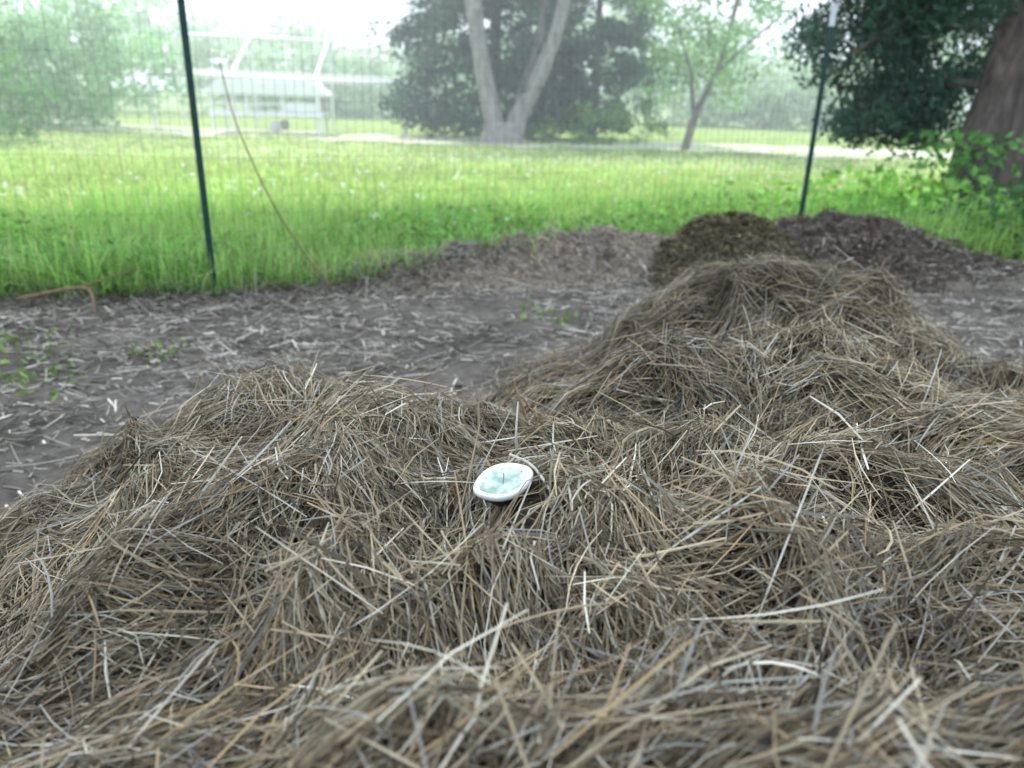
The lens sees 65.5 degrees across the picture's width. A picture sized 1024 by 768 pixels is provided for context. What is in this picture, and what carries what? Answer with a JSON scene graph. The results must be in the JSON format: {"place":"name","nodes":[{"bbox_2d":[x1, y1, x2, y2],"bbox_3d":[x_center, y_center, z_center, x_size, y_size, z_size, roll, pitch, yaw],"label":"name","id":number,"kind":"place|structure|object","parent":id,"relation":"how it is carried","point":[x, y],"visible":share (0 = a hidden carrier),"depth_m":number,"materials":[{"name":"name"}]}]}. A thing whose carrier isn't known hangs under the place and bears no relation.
{"place":"outdoors","nodes":[
{"label":"outdoors","id":0,"kind":"place"},
{"bbox_2d":[8,120,951,159],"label":"gravel road","id":1,"kind":"structure","parent":0,"point":[392,137],"depth_m":21.21,"materials":[{"name":"grey gravel"}]},
{"bbox_2d":[204,80,332,134],"bbox_3d":[-6.723,-7.777,22.349,3.208,1.360,1.850,0,20,-5],"label":"covered trailer","id":2,"kind":"object","parent":1,"relation":"on","point":[310,110],"visible":0.96,"depth_m":21.51,"materials":[{"name":"white metal"}]},
{"bbox_2d":[0,0,1004,109],"label":"sky","id":3,"kind":"structure","parent":0,"point":[354,31],"materials":[{"name":"white"}]},
{"bbox_2d":[0,120,1023,301],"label":"lawn grass","id":4,"kind":"structure","parent":0,"point":[385,235],"depth_m":7.07,"materials":[{"name":"green plant"}]},
{"bbox_2d":[0,89,1023,516],"bbox_3d":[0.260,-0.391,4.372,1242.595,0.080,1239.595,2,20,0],"label":"ground","id":5,"kind":"structure","parent":0,"point":[464,371],"depth_m":3.98,"materials":[{"name":"soil"}]},
{"bbox_2d":[0,13,64,143],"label":"shrub","id":6,"kind":"object","parent":5,"relation":"on","point":[24,89],"visible":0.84,"depth_m":16.37,"materials":[{"name":"green plant"}]},
{"bbox_2d":[0,318,78,355],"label":"ground weed","id":7,"kind":"object","parent":5,"relation":"on","point":[9,338],"visible":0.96,"depth_m":3.60,"materials":[{"name":"green plant"}]},
{"bbox_2d":[0,349,82,403],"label":"ground weed","id":8,"kind":"object","parent":5,"relation":"on","point":[30,376],"visible":0.98,"depth_m":3.13,"materials":[{"name":"green plant"}]},
{"bbox_2d":[16,269,140,314],"bbox_3d":[-2.248,-0.468,4.127,0.608,0.158,0.343,-7,21,-22],"label":"fallen branch","id":9,"kind":"object","parent":5,"relation":"on","point":[76,288],"visible":1,"depth_m":4.17,"materials":[{"name":"brown wood"}]},
{"bbox_2d":[0,0,207,129],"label":"hedge","id":10,"kind":"object","parent":5,"relation":"on","point":[100,60],"visible":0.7,"depth_m":21.89,"materials":[{"name":"green plant"}]},
{"bbox_2d":[126,335,186,365],"bbox_3d":[-1.601,-0.152,3.554,0.237,0.069,0.385,-3,20,-11],"label":"ground weed","id":11,"kind":"object","parent":5,"relation":"on","point":[159,345],"visible":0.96,"depth_m":3.53,"materials":[{"name":"green plant"}]},
{"bbox_2d":[177,0,217,292],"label":"fence post","id":12,"kind":"object","parent":5,"relation":"on","point":[194,114],"visible":0.94,"depth_m":4.28,"materials":[{"name":"green metal"}]},
{"bbox_2d":[219,62,334,290],"bbox_3d":[-1.337,-1.166,4.541,0.678,1.234,0.028,8,21,19],"label":"dry stalk","id":13,"kind":"object","parent":5,"relation":"on","point":[306,256],"visible":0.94,"depth_m":4.60,"materials":[{"name":"brown plant"}]},
{"bbox_2d":[147,32,413,134],"bbox_3d":[-6.958,-9.325,24.593,7.803,2.830,2.629,2,20,0],"label":"carport frame","id":14,"kind":"object","parent":5,"relation":"on","point":[330,79],"visible":0.59,"depth_m":25.12,"materials":[{"name":"white paint"}]},
{"bbox_2d":[204,222,674,314],"bbox_3d":[0.105,-0.896,5.418,7.573,0.376,2.690,-1,20,-6],"label":"mulch mound","id":15,"kind":"object","parent":5,"relation":"on","point":[532,263],"visible":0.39,"depth_m":5.08,"materials":[{"name":"brown wood"}]},
{"bbox_2d":[366,0,619,139],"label":"cedar tree","id":16,"kind":"object","parent":5,"relation":"on","point":[429,113],"visible":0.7,"depth_m":21.21,"materials":[{"name":"green plant"}]},
{"bbox_2d":[0,0,996,134],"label":"distant trees","id":17,"kind":"object","parent":5,"relation":"on","point":[355,59],"visible":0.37,"depth_m":39.46,"materials":[{"name":"green plant"}]},
{"bbox_2d":[0,244,1023,767],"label":"hay pile","id":18,"kind":"object","parent":5,"relation":"on","point":[768,512],"visible":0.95,"depth_m":0.94,"materials":[{"name":"plant"}]},
{"bbox_2d":[473,463,532,506],"bbox_3d":[0.012,0.269,1.189,0.087,0.344,0.069,-18,36,-11],"label":"compost thermometer","id":19,"kind":"object","parent":18,"relation":"on","point":[501,485],"visible":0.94,"depth_m":1.09,"materials":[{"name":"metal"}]},
{"bbox_2d":[501,379,516,410],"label":"dry twig","id":20,"kind":"object","parent":18,"relation":"on","point":[505,401],"visible":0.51,"depth_m":1.63,"materials":[{"name":"beige plant"}]},
{"bbox_2d":[512,380,533,442],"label":"dry twig","id":21,"kind":"object","parent":18,"relation":"on","point":[523,410],"visible":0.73,"depth_m":1.46,"materials":[{"name":"brown plant"}]},
{"bbox_2d":[521,397,543,427],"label":"dry twig","id":22,"kind":"object","parent":18,"relation":"on","point":[531,410],"visible":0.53,"depth_m":1.62,"materials":[{"name":"brown plant"}]},
{"bbox_2d":[0,0,1023,292],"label":"wire fence","id":23,"kind":"object","parent":5,"relation":"on","point":[580,138],"visible":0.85,"depth_m":4.81,"materials":[{"name":"grey metal"}]},
{"bbox_2d":[0,207,1023,506],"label":"straw litter","id":24,"kind":"object","parent":5,"relation":"on","point":[152,303],"visible":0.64,"depth_m":4.14,"materials":[{"name":"plant"}]},
{"bbox_2d":[465,0,570,145],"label":"twin trunk tree","id":25,"kind":"object","parent":5,"relation":"on","point":[497,133],"visible":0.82,"depth_m":19.91,"materials":[{"name":"grey plant"}]},
{"bbox_2d":[515,300,585,326],"bbox_3d":[0.203,-0.364,4.204,0.406,0.086,0.398,2,20,0],"label":"ground weed","id":26,"kind":"object","parent":5,"relation":"on","point":[556,321],"visible":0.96,"depth_m":4.23,"materials":[{"name":"green plant"}]},
{"bbox_2d":[501,97,676,144],"bbox_3d":[1.872,-6.872,20.960,4.933,1.325,1.728,2,20,0],"label":"undergrowth shrub","id":27,"kind":"object","parent":5,"relation":"on","point":[615,113],"visible":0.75,"depth_m":20.74,"materials":[{"name":"green plant"}]},
{"bbox_2d":[515,0,689,140],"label":"cedar tree","id":28,"kind":"object","parent":5,"relation":"on","point":[624,68],"visible":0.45,"depth_m":22.25,"materials":[{"name":"green plant"}]},
{"bbox_2d":[624,0,797,151],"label":"sapling tree","id":29,"kind":"object","parent":5,"relation":"on","point":[738,31],"visible":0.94,"depth_m":18.48,"materials":[{"name":"green plant"}]},
{"bbox_2d":[614,208,813,292],"bbox_3d":[1.518,-0.922,5.382,2.986,0.515,2.357,2,20,0],"label":"grass clippings mound","id":30,"kind":"object","parent":5,"relation":"on","point":[704,235],"depth_m":5.20,"materials":[{"name":"brown plant"}]},
{"bbox_2d":[680,178,889,213],"bbox_3d":[2.935,-1.817,8.040,2.047,0.454,2.070,-17,27,-41],"label":"fence weed","id":31,"kind":"object","parent":5,"relation":"on","point":[778,192],"visible":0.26,"depth_m":8.03,"materials":[{"name":"green plant"}]},
{"bbox_2d":[798,5,837,216],"bbox_3d":[2.262,-1.842,5.985,0.038,1.830,0.047,-4,20,-19],"label":"fence post","id":32,"kind":"object","parent":5,"relation":"on","point":[833,13],"visible":0.87,"depth_m":5.90,"materials":[{"name":"green metal"}]},
{"bbox_2d":[737,185,989,234],"bbox_3d":[3.158,-1.599,7.256,2.137,0.549,2.497,17,25,37],"label":"fence weed","id":33,"kind":"object","parent":5,"relation":"on","point":[863,200],"visible":0.2,"depth_m":6.96,"materials":[{"name":"green plant"}]},
{"bbox_2d":[770,208,1023,290],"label":"soil mound","id":34,"kind":"object","parent":5,"relation":"on","point":[918,246],"visible":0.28,"depth_m":5.82,"materials":[{"name":"brown soil"}]},
{"bbox_2d":[777,162,1021,223],"bbox_3d":[3.446,-1.673,7.359,2.135,0.662,2.263,2,20,0],"label":"fence weed","id":35,"kind":"object","parent":5,"relation":"on","point":[894,191],"visible":0.45,"depth_m":7.21,"materials":[{"name":"green plant"}]},
{"bbox_2d":[780,0,1023,204],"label":"cedar tree","id":36,"kind":"object","parent":5,"relation":"on","point":[897,22],"visible":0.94,"depth_m":8.22,"materials":[{"name":"green plant"}]},
{"bbox_2d":[805,229,1014,303],"bbox_3d":[2.462,-0.828,5.350,2.144,0.401,1.975,2,20,0],"label":"soil mound","id":37,"kind":"object","parent":5,"relation":"on","point":[895,259],"visible":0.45,"depth_m":5.21,"materials":[{"name":"brown soil"}]},
{"bbox_2d":[862,184,1023,231],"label":"fence weed","id":38,"kind":"object","parent":5,"relation":"on","point":[941,195],"visible":0.16,"depth_m":6.92,"materials":[{"name":"green plant"}]},
{"bbox_2d":[868,127,1023,207],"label":"fence weed","id":39,"kind":"object","parent":5,"relation":"on","point":[984,141],"visible":0.5,"depth_m":7.61,"materials":[{"name":"green plant"}]},
{"bbox_2d":[893,200,1023,257],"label":"fence weed","id":40,"kind":"object","parent":5,"relation":"on","point":[940,209],"visible":0.28,"depth_m":6.35,"materials":[{"name":"green plant"}]},
{"bbox_2d":[921,179,1023,250],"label":"fence weed","id":41,"kind":"object","parent":5,"relation":"on","point":[1014,190],"visible":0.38,"depth_m":6.32,"materials":[{"name":"green plant"}]}
]}

